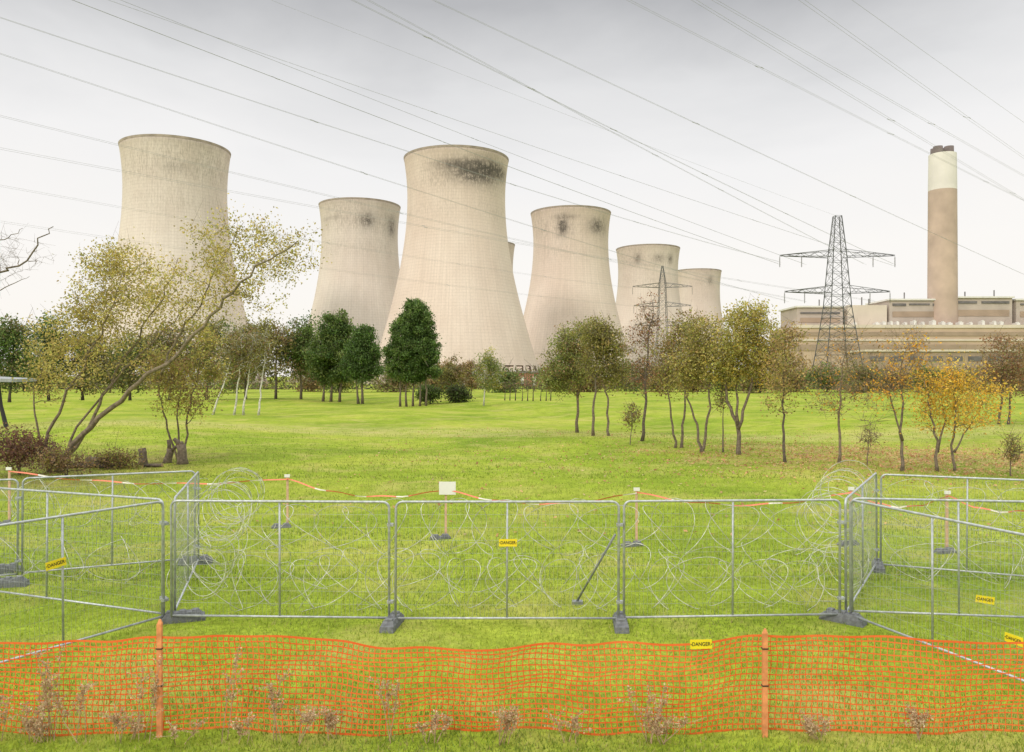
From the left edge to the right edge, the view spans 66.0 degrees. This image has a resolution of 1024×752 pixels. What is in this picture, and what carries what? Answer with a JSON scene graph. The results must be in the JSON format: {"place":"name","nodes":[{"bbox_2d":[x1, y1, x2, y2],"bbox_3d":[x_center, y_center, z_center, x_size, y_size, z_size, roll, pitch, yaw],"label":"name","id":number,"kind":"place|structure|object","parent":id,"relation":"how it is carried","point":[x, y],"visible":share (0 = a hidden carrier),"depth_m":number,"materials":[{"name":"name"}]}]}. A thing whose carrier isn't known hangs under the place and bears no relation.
{"place":"outdoors","nodes":[
{"label":"outdoors","id":0,"kind":"place"},
{"bbox_2d":[0,377,1023,751],"bbox_3d":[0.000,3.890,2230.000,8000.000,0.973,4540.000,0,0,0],"label":"ground","id":1,"kind":"structure","parent":0,"point":[380,413],"depth_m":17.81,"materials":[{"name":"plant"}]},
{"bbox_2d":[0,479,21,575],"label":"fence panel","id":2,"kind":"object","parent":1,"relation":"on","point":[17,498],"visible":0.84,"depth_m":15.03,"materials":[{"name":"metal"}]},
{"bbox_2d":[0,309,50,401],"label":"tree","id":3,"kind":"object","parent":1,"relation":"on","point":[10,339],"visible":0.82,"depth_m":111.39,"materials":[{"name":"green plant"}]},
{"bbox_2d":[0,225,55,294],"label":"tree","id":4,"kind":"object","parent":1,"relation":"on","point":[18,265],"visible":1,"depth_m":29.77,"materials":[{"name":"brown plant"}]},
{"bbox_2d":[15,689,50,743],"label":"dead weed","id":5,"kind":"object","parent":1,"relation":"on","point":[43,705],"visible":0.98,"depth_m":8.36,"materials":[{"name":"brown plant"}]},
{"bbox_2d":[17,714,57,742],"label":"dead weed","id":6,"kind":"object","parent":1,"relation":"on","point":[33,728],"visible":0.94,"depth_m":8.36,"materials":[{"name":"brown plant"}]},
{"bbox_2d":[0,422,79,474],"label":"shrub","id":7,"kind":"object","parent":1,"relation":"on","point":[17,453],"visible":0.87,"depth_m":30.81,"materials":[{"name":"brown plant"}]},
{"bbox_2d":[10,311,80,400],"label":"tree","id":8,"kind":"object","parent":1,"relation":"on","point":[46,341],"visible":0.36,"depth_m":117.23,"materials":[{"name":"green plant"}]},
{"bbox_2d":[26,645,66,741],"bbox_3d":[-5.008,3.408,8.430,0.413,1.026,0.258,0,0,0],"label":"dead weed","id":9,"kind":"object","parent":1,"relation":"on","point":[47,682],"visible":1,"depth_m":8.43,"materials":[{"name":"brown plant"}]},
{"bbox_2d":[20,436,99,478],"bbox_3d":[-17.107,3.106,29.951,2.964,1.811,1.922,0,0,0],"label":"shrub","id":10,"kind":"object","parent":1,"relation":"on","point":[54,459],"visible":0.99,"depth_m":29.86,"materials":[{"name":"brown plant"}]},
{"bbox_2d":[49,679,97,741],"bbox_3d":[-4.669,3.583,8.399,0.517,0.680,0.243,0,0,0],"label":"dead weed","id":11,"kind":"object","parent":1,"relation":"on","point":[84,691],"visible":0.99,"depth_m":8.38,"materials":[{"name":"brown plant"}]},
{"bbox_2d":[0,487,166,614],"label":"fence panel","id":12,"kind":"object","parent":1,"relation":"on","point":[91,506],"visible":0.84,"depth_m":13.19,"materials":[{"name":"metal"}]},
{"bbox_2d":[0,501,168,662],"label":"fence panel","id":13,"kind":"object","parent":1,"relation":"on","point":[163,599],"visible":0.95,"depth_m":11.37,"materials":[{"name":"metal"}]},
{"bbox_2d":[51,324,118,399],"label":"tree","id":14,"kind":"object","parent":1,"relation":"on","point":[84,391],"visible":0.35,"depth_m":119.20,"materials":[{"name":"green plant"}]},
{"bbox_2d":[0,536,189,583],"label":"razor wire coil","id":15,"kind":"object","parent":1,"relation":"on","point":[81,559],"visible":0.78,"depth_m":14.79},
{"bbox_2d":[21,470,195,575],"bbox_3d":[-7.977,2.911,15.758,3.161,1.934,0.124,0,0,-25],"label":"fence panel","id":16,"kind":"object","parent":1,"relation":"on","point":[22,515],"visible":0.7,"depth_m":15.67,"materials":[{"name":"metal"}]},
{"bbox_2d":[2,477,208,527],"bbox_3d":[-8.738,2.506,15.799,5.014,1.151,1.041,0,0,-5],"label":"razor wire coil","id":17,"kind":"object","parent":16,"relation":"attached to","point":[92,501],"visible":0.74,"depth_m":15.79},
{"bbox_2d":[99,704,139,742],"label":"dead weed","id":18,"kind":"object","parent":1,"relation":"on","point":[115,721],"visible":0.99,"depth_m":8.35,"materials":[{"name":"brown plant"}]},
{"bbox_2d":[85,431,156,469],"bbox_3d":[-16.536,3.195,33.076,2.695,1.953,1.970,0,0,0],"label":"shrub","id":19,"kind":"object","parent":1,"relation":"on","point":[126,459],"visible":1,"depth_m":32.90,"materials":[{"name":"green plant"}]},
{"bbox_2d":[90,325,156,399],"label":"shrub","id":20,"kind":"object","parent":1,"relation":"on","point":[130,382],"visible":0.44,"depth_m":120.44,"materials":[{"name":"green plant"}]},
{"bbox_2d":[126,655,169,742],"bbox_3d":[-3.889,3.452,8.393,0.459,0.938,0.286,0,0,33],"label":"dead weed","id":21,"kind":"object","parent":1,"relation":"on","point":[154,689],"visible":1,"depth_m":8.40,"materials":[{"name":"brown plant"}]},
{"bbox_2d":[155,619,162,737],"bbox_3d":[-3.809,3.315,8.515,0.068,1.370,0.052,0,0,0],"label":"netting stake","id":22,"kind":"object","parent":1,"relation":"on","point":[159,692],"visible":0.75,"depth_m":8.50,"materials":[{"name":"wood"}]},
{"bbox_2d":[0,634,1023,736],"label":"safety netting","id":23,"kind":"object","parent":22,"relation":"attached to","point":[536,681],"visible":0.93,"depth_m":8.60,"materials":[{"name":"plastic"}]},
{"bbox_2d":[129,318,201,399],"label":"tree","id":24,"kind":"object","parent":1,"relation":"on","point":[170,335],"visible":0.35,"depth_m":121.17,"materials":[{"name":"green plant"}]},
{"bbox_2d":[2,193,331,472],"bbox_3d":[-13.817,-1.588,32.023,13.128,11.426,5.067,0,0,0],"label":"willow tree","id":25,"kind":"object","parent":1,"relation":"on","point":[88,315],"visible":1,"depth_m":31.75,"materials":[{"name":"green plant"}]},
{"bbox_2d":[79,134,268,384],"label":"cooling tower","id":26,"kind":"structure","parent":1,"relation":"on","point":[164,196],"depth_m":362.00,"materials":[{"name":"concrete"}]},
{"bbox_2d":[160,607,205,624],"bbox_3d":[-5.246,3.812,12.550,0.680,0.175,0.220,0,0,-20],"label":"ballast block","id":27,"kind":"object","parent":1,"relation":"on","point":[166,619],"depth_m":12.48,"materials":[{"name":"concrete"}]},
{"bbox_2d":[131,316,237,458],"bbox_3d":[-15.075,0.541,36.034,5.484,6.876,3.524,0,0,15],"label":"willow tree","id":28,"kind":"object","parent":1,"relation":"on","point":[175,368],"visible":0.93,"depth_m":35.77,"materials":[{"name":"green plant"}]},
{"bbox_2d":[173,471,201,610],"bbox_3d":[-5.960,2.909,14.500,0.121,1.937,3.891,0,0,-16],"label":"fence panel","id":29,"kind":"object","parent":1,"relation":"on","point":[195,488],"visible":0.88,"depth_m":14.36,"materials":[{"name":"metal"}]},
{"bbox_2d":[166,516,247,600],"bbox_3d":[-5.682,3.412,14.873,0.955,0.948,3.609,0,0,-12],"label":"razor wire coil","id":30,"kind":"object","parent":1,"relation":"on","point":[210,558],"visible":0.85,"depth_m":14.51,"materials":[{"name":"metal"}]},
{"bbox_2d":[181,467,264,550],"bbox_3d":[-5.488,2.479,15.302,1.099,1.153,4.024,0,0,-11],"label":"razor wire coil","id":31,"kind":"object","parent":30,"relation":"on","point":[228,482],"visible":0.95,"depth_m":14.88,"materials":[{"name":"metal"}]},
{"bbox_2d":[178,312,243,399],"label":"tree","id":32,"kind":"object","parent":1,"relation":"on","point":[214,326],"visible":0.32,"depth_m":123.33,"materials":[{"name":"green plant"}]},
{"bbox_2d":[212,324,252,414],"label":"birch tree","id":33,"kind":"object","parent":1,"relation":"on","point":[229,359],"visible":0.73,"depth_m":79.95,"materials":[{"name":"green plant"}]},
{"bbox_2d":[221,646,248,741],"bbox_3d":[-2.980,3.399,8.435,0.261,1.044,0.284,0,0,-8],"label":"dead weed","id":34,"kind":"object","parent":1,"relation":"on","point":[228,678],"visible":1,"depth_m":8.40,"materials":[{"name":"brown plant"}]},
{"bbox_2d":[220,324,266,414],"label":"birch tree","id":35,"kind":"object","parent":1,"relation":"on","point":[248,373],"visible":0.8,"depth_m":79.80,"materials":[{"name":"green plant"}]},
{"bbox_2d":[217,326,270,414],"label":"birch tree","id":36,"kind":"object","parent":1,"relation":"on","point":[236,366],"visible":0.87,"depth_m":79.81,"materials":[{"name":"green plant"}]},
{"bbox_2d":[220,315,272,398],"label":"tree","id":37,"kind":"object","parent":1,"relation":"on","point":[247,331],"visible":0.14,"depth_m":127.46,"materials":[{"name":"green plant"}]},
{"bbox_2d":[239,318,281,414],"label":"birch tree","id":38,"kind":"object","parent":1,"relation":"on","point":[265,347],"visible":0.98,"depth_m":79.88,"materials":[{"name":"green plant"}]},
{"bbox_2d":[245,315,302,398],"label":"tree","id":39,"kind":"object","parent":1,"relation":"on","point":[282,333],"visible":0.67,"depth_m":127.28,"materials":[{"name":"green plant"}]},
{"bbox_2d":[254,668,294,740],"bbox_3d":[-2.515,3.512,8.377,0.409,0.818,0.201,0,0,0],"label":"dead weed","id":40,"kind":"object","parent":1,"relation":"on","point":[272,694],"visible":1,"depth_m":8.39,"materials":[{"name":"brown plant"}]},
{"bbox_2d":[170,500,393,618],"bbox_3d":[-3.616,2.902,12.331,3.542,1.923,0.142,0,0,2],"label":"fence panel","id":41,"kind":"object","parent":1,"relation":"on","point":[389,524],"visible":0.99,"depth_m":12.32,"materials":[{"name":"metal"}]},
{"bbox_2d":[274,309,321,398],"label":"tree","id":42,"kind":"object","parent":1,"relation":"on","point":[301,334],"visible":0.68,"depth_m":128.70,"materials":[{"name":"green plant"}]},
{"bbox_2d":[292,705,319,745],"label":"dead weed","id":43,"kind":"object","parent":1,"relation":"on","point":[309,716],"visible":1,"depth_m":8.35,"materials":[{"name":"brown plant"}]},
{"bbox_2d":[299,308,354,401],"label":"pine tree","id":44,"kind":"object","parent":1,"relation":"on","point":[323,352],"visible":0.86,"depth_m":122.76,"materials":[{"name":"green plant"}]},
{"bbox_2d":[288,197,400,382],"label":"cooling tower","id":45,"kind":"structure","parent":1,"relation":"on","point":[361,298],"depth_m":488.54,"materials":[{"name":"concrete"}]},
{"bbox_2d":[335,323,385,403],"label":"pine tree","id":46,"kind":"object","parent":1,"relation":"on","point":[363,359],"visible":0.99,"depth_m":116.96,"materials":[{"name":"green plant"}]},
{"bbox_2d":[366,676,400,743],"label":"dead weed","id":47,"kind":"object","parent":1,"relation":"on","point":[388,697],"visible":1,"depth_m":8.39,"materials":[{"name":"brown plant"}]},
{"bbox_2d":[379,611,404,633],"bbox_3d":[-1.865,3.812,12.270,0.220,0.175,0.680,0,0,7],"label":"ballast block","id":48,"kind":"object","parent":1,"relation":"on","point":[391,623],"depth_m":12.04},
{"bbox_2d":[367,364,417,391],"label":"shrub","id":49,"kind":"object","parent":1,"relation":"on","point":[391,385],"visible":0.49,"depth_m":194.36,"materials":[{"name":"green plant"}]},
{"bbox_2d":[380,297,445,406],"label":"pine tree","id":50,"kind":"object","parent":1,"relation":"on","point":[412,352],"visible":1,"depth_m":104.75,"materials":[{"name":"green plant"}]},
{"bbox_2d":[403,709,452,743],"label":"dead weed","id":51,"kind":"object","parent":1,"relation":"on","point":[434,720],"visible":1,"depth_m":8.38,"materials":[{"name":"brown plant"}]},
{"bbox_2d":[414,380,444,403],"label":"shrub","id":52,"kind":"object","parent":1,"relation":"on","point":[433,393],"visible":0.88,"depth_m":111.37,"materials":[{"name":"green plant"}]},
{"bbox_2d":[364,144,539,384],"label":"cooling tower","id":53,"kind":"structure","parent":1,"relation":"on","point":[470,322],"depth_m":377.47,"materials":[{"name":"concrete"}]},
{"bbox_2d":[433,351,474,398],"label":"tree","id":54,"kind":"object","parent":1,"relation":"on","point":[448,375],"visible":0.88,"depth_m":119.41,"materials":[{"name":"green plant"}]},
{"bbox_2d":[440,379,475,402],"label":"shrub","id":55,"kind":"object","parent":1,"relation":"on","point":[456,394],"visible":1,"depth_m":111.25,"materials":[{"name":"green plant"}]},
{"bbox_2d":[469,343,508,405],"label":"birch tree","id":56,"kind":"object","parent":1,"relation":"on","point":[488,362],"visible":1,"depth_m":99.56,"materials":[{"name":"green plant"}]},
{"bbox_2d":[482,364,529,392],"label":"shrub","id":57,"kind":"object","parent":1,"relation":"on","point":[511,375],"visible":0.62,"depth_m":183.15,"materials":[{"name":"green plant"}]},
{"bbox_2d":[182,542,830,593],"bbox_3d":[0.005,3.441,14.166,11.708,0.908,0.917,0,0,0],"label":"razor wire coil","id":58,"kind":"object","parent":1,"relation":"on","point":[516,569],"visible":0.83,"depth_m":14.16,"materials":[{"name":"metal"}]},
{"bbox_2d":[490,704,524,743],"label":"dead weed","id":59,"kind":"object","parent":1,"relation":"on","point":[509,718],"visible":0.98,"depth_m":8.32,"materials":[{"name":"brown plant"}]},
{"bbox_2d":[394,500,622,618],"bbox_3d":[-0.055,2.898,12.241,3.556,1.924,0.122,0,0,0],"label":"fence panel","id":60,"kind":"object","parent":1,"relation":"on","point":[618,600],"visible":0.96,"depth_m":12.25,"materials":[{"name":"metal"}]},
{"bbox_2d":[192,553,824,611],"bbox_3d":[0.075,3.431,13.162,10.692,0.927,0.970,0,0,0],"label":"razor wire coil","id":61,"kind":"object","parent":1,"relation":"on","point":[660,601],"visible":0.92,"depth_m":13.19,"materials":[{"name":"metal"}]},
{"bbox_2d":[176,498,861,555],"bbox_3d":[0.119,2.540,13.265,11.397,0.965,0.954,0,0,0],"label":"razor wire coil","id":62,"kind":"object","parent":61,"relation":"on","point":[267,537],"visible":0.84,"depth_m":13.25,"materials":[{"name":"metal"}]},
{"bbox_2d":[1,368,1023,389],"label":"hedge","id":63,"kind":"object","parent":1,"relation":"on","point":[285,385],"visible":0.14,"depth_m":230.74,"materials":[{"name":"green plant"}]},
{"bbox_2d":[529,316,600,432],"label":"tree","id":64,"kind":"object","parent":1,"relation":"on","point":[568,348],"visible":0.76,"depth_m":55.23,"materials":[{"name":"green plant"}]},
{"bbox_2d":[542,707,591,743],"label":"dead weed","id":65,"kind":"object","parent":1,"relation":"on","point":[575,722],"visible":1,"depth_m":8.37,"materials":[{"name":"brown plant"}]},
{"bbox_2d":[507,205,633,376],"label":"cooling tower","id":66,"kind":"structure","parent":1,"relation":"on","point":[543,315],"depth_m":510.54,"materials":[{"name":"concrete"}]},
{"bbox_2d":[570,310,638,435],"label":"tree","id":67,"kind":"object","parent":1,"relation":"on","point":[604,335],"visible":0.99,"depth_m":51.74,"materials":[{"name":"green plant"}]},
{"bbox_2d":[233,428,1023,536],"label":"fallen leaves","id":68,"kind":"object","parent":1,"relation":"on","point":[910,454],"visible":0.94,"depth_m":35.73,"materials":[{"name":"brown plant"}]},
{"bbox_2d":[617,399,646,444],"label":"sapling","id":69,"kind":"object","parent":1,"relation":"on","point":[634,414],"visible":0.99,"depth_m":43.92,"materials":[{"name":"green plant"}]},
{"bbox_2d":[613,288,666,440],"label":"birch tree","id":70,"kind":"object","parent":1,"relation":"on","point":[648,363],"visible":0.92,"depth_m":46.23,"materials":[{"name":"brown plant"}]},
{"bbox_2d":[617,682,670,742],"bbox_3d":[1.400,3.580,8.391,0.591,0.684,0.297,0,0,0],"label":"dead weed","id":71,"kind":"object","parent":1,"relation":"on","point":[649,712],"visible":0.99,"depth_m":8.39,"materials":[{"name":"brown plant"}]},
{"bbox_2d":[606,244,693,376],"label":"cooling tower","id":72,"kind":"structure","parent":1,"relation":"on","point":[664,255],"depth_m":659.84,"materials":[{"name":"concrete"}]},
{"bbox_2d":[632,266,692,365],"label":"pylon","id":73,"kind":"object","parent":1,"relation":"on","point":[665,299],"visible":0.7,"depth_m":329.99,"materials":[{"name":"metal"}]},
{"bbox_2d":[640,709,706,744],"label":"dead weed","id":74,"kind":"object","parent":1,"relation":"on","point":[655,724],"visible":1,"depth_m":8.34,"materials":[{"name":"brown plant"}]},
{"bbox_2d":[638,304,712,447],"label":"tree","id":75,"kind":"object","parent":1,"relation":"on","point":[671,345],"visible":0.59,"depth_m":41.43,"materials":[{"name":"green plant"}]},
{"bbox_2d":[659,310,731,452],"bbox_3d":[9.257,0.260,38.863,3.855,7.337,3.234,0,0,-25],"label":"tree","id":76,"kind":"object","parent":1,"relation":"on","point":[689,361],"visible":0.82,"depth_m":38.75,"materials":[{"name":"green plant"}]},
{"bbox_2d":[678,268,725,371],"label":"cooling tower","id":77,"kind":"structure","parent":1,"relation":"on","point":[704,296],"depth_m":809.33,"materials":[{"name":"concrete"}]},
{"bbox_2d":[623,499,844,618],"bbox_3d":[3.494,2.899,12.379,3.542,1.928,0.123,0,0,-3],"label":"fence panel","id":78,"kind":"object","parent":1,"relation":"on","point":[839,596],"visible":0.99,"depth_m":12.37,"materials":[{"name":"metal"}]},
{"bbox_2d":[690,293,797,454],"bbox_3d":[11.160,-0.080,38.015,5.356,7.957,4.058,0,0,0],"label":"tree","id":79,"kind":"object","parent":1,"relation":"on","point":[739,321],"visible":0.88,"depth_m":37.67,"materials":[{"name":"green plant"}]},
{"bbox_2d":[761,628,768,737],"bbox_3d":[2.733,3.365,8.515,0.068,1.270,0.052,0,0,0],"label":"netting stake","id":80,"kind":"object","parent":1,"relation":"on","point":[765,649],"visible":0.91,"depth_m":8.50,"materials":[{"name":"wood"}]},
{"bbox_2d":[748,317,819,461],"bbox_3d":[12.031,0.615,34.715,2.982,6.676,2.746,0,0,0],"label":"tree","id":81,"kind":"object","parent":1,"relation":"on","point":[784,380],"visible":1,"depth_m":34.75,"materials":[{"name":"green plant"}]},
{"bbox_2d":[799,708,833,740],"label":"dead weed","id":82,"kind":"object","parent":1,"relation":"on","point":[810,726],"visible":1,"depth_m":8.42,"materials":[{"name":"brown plant"}]},
{"bbox_2d":[796,352,852,391],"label":"bush","id":83,"kind":"object","parent":1,"relation":"on","point":[822,382],"visible":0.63,"depth_m":187.81,"materials":[{"name":"plant"}]},
{"bbox_2d":[799,531,872,601],"bbox_3d":[6.078,3.414,14.493,0.967,0.962,3.335,0,0,30],"label":"razor wire coil","id":84,"kind":"object","parent":1,"relation":"on","point":[825,556],"visible":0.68,"depth_m":14.19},
{"bbox_2d":[782,215,893,389],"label":"pylon","id":85,"kind":"object","parent":1,"relation":"on","point":[841,274],"visible":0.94,"depth_m":226.97,"materials":[{"name":"metal"}]},
{"bbox_2d":[1,17,777,261],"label":"power line","id":86,"kind":"object","parent":85,"relation":"hanging from","point":[342,130],"visible":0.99,"depth_m":102.08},
{"bbox_2d":[1,53,782,299],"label":"power line","id":87,"kind":"object","parent":85,"relation":"hanging from","point":[347,167],"visible":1,"depth_m":109.71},
{"bbox_2d":[1,115,804,301],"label":"power line","id":88,"kind":"object","parent":85,"relation":"hanging from","point":[376,206],"visible":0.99,"depth_m":122.97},
{"bbox_2d":[73,0,780,264],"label":"power line","id":89,"kind":"object","parent":85,"relation":"hanging from","point":[392,122],"visible":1,"depth_m":103.67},
{"bbox_2d":[0,147,875,301],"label":"power line","id":90,"kind":"object","parent":85,"relation":"hanging from","point":[411,223],"visible":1,"depth_m":128.57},
{"bbox_2d":[352,0,890,262],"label":"power line","id":91,"kind":"object","parent":85,"relation":"attached to","point":[573,109],"visible":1,"depth_m":103.58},
{"bbox_2d":[793,319,885,462],"bbox_3d":[14.667,0.705,34.740,3.654,6.452,3.169,0,0,-28],"label":"tree","id":92,"kind":"object","parent":1,"relation":"on","point":[839,390],"visible":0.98,"depth_m":34.78,"materials":[{"name":"green plant"}]},
{"bbox_2d":[819,607,866,627],"bbox_3d":[5.250,3.812,12.500,0.680,0.175,0.220,0,0,42],"label":"ballast block","id":93,"kind":"object","parent":1,"relation":"on","point":[846,617],"depth_m":12.40,"materials":[{"name":"concrete"}]},
{"bbox_2d":[844,472,879,611],"bbox_3d":[6.360,2.904,14.269,0.124,1.940,3.968,0,0,31],"label":"fence panel","id":94,"kind":"object","parent":1,"relation":"on","point":[863,513],"visible":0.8,"depth_m":14.23,"materials":[{"name":"metal"}]},
{"bbox_2d":[795,460,874,552],"bbox_3d":[6.133,2.412,14.912,1.064,1.295,3.904,0,0,30],"label":"razor wire coil","id":95,"kind":"object","parent":94,"relation":"attached to","point":[820,488],"visible":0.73,"depth_m":14.70,"materials":[{"name":"metal"}]},
{"bbox_2d":[832,348,891,392],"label":"bush","id":96,"kind":"object","parent":1,"relation":"on","point":[865,374],"visible":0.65,"depth_m":177.07,"materials":[{"name":"green plant"}]},
{"bbox_2d":[770,290,1023,380],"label":"power station building","id":97,"kind":"structure","parent":1,"relation":"on","point":[980,317],"depth_m":642.10,"materials":[{"name":"concrete"}]},
{"bbox_2d":[857,317,941,470],"bbox_3d":[15.682,0.781,32.001,3.491,6.394,2.815,0,0,12],"label":"tree","id":98,"kind":"object","parent":1,"relation":"on","point":[889,395],"visible":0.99,"depth_m":31.93,"materials":[{"name":"orange plant"}]},
{"bbox_2d":[898,703,933,740],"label":"dead weed","id":99,"kind":"object","parent":1,"relation":"on","point":[915,720],"visible":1,"depth_m":8.46,"materials":[{"name":"brown plant"}]},
{"bbox_2d":[844,350,1022,381],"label":"power station annex","id":100,"kind":"object","parent":1,"relation":"on","point":[962,353],"visible":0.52,"depth_m":520.00,"materials":[{"name":"concrete"}]},
{"bbox_2d":[849,500,1023,681],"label":"fence panel","id":101,"kind":"object","parent":1,"relation":"on","point":[932,564],"visible":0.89,"depth_m":11.05,"materials":[{"name":"metal"}]},
{"bbox_2d":[852,497,1023,617],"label":"fence panel","id":102,"kind":"object","parent":1,"relation":"on","point":[958,535],"visible":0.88,"depth_m":12.54,"materials":[{"name":"metal"}]},
{"bbox_2d":[927,145,957,324],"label":"chimney","id":103,"kind":"object","parent":1,"relation":"on","point":[942,271],"visible":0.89,"depth_m":650.84,"materials":[{"name":"concrete"}]},
{"bbox_2d":[880,474,1023,576],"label":"fence panel","id":104,"kind":"object","parent":1,"relation":"on","point":[930,486],"visible":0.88,"depth_m":15.32,"materials":[{"name":"metal"}]},
{"bbox_2d":[895,342,1021,471],"bbox_3d":[18.122,1.305,32.109,5.035,5.366,3.261,0,0,0],"label":"tree","id":105,"kind":"object","parent":1,"relation":"on","point":[955,383],"visible":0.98,"depth_m":31.86,"materials":[{"name":"yellow plant"}]},
{"bbox_2d":[973,331,1023,424],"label":"tree","id":106,"kind":"object","parent":1,"relation":"on","point":[1011,372],"visible":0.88,"depth_m":57.83,"materials":[{"name":"brown plant"}]},
{"bbox_2d":[993,421,1023,475],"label":"sapling","id":107,"kind":"object","parent":1,"relation":"on","point":[1012,452],"visible":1,"depth_m":30.44,"materials":[{"name":"green plant"}]},
{"bbox_2d":[0,0,1023,376],"label":"sky","id":108,"kind":"structure","parent":0,"point":[625,44],"materials":[{"name":"white"}]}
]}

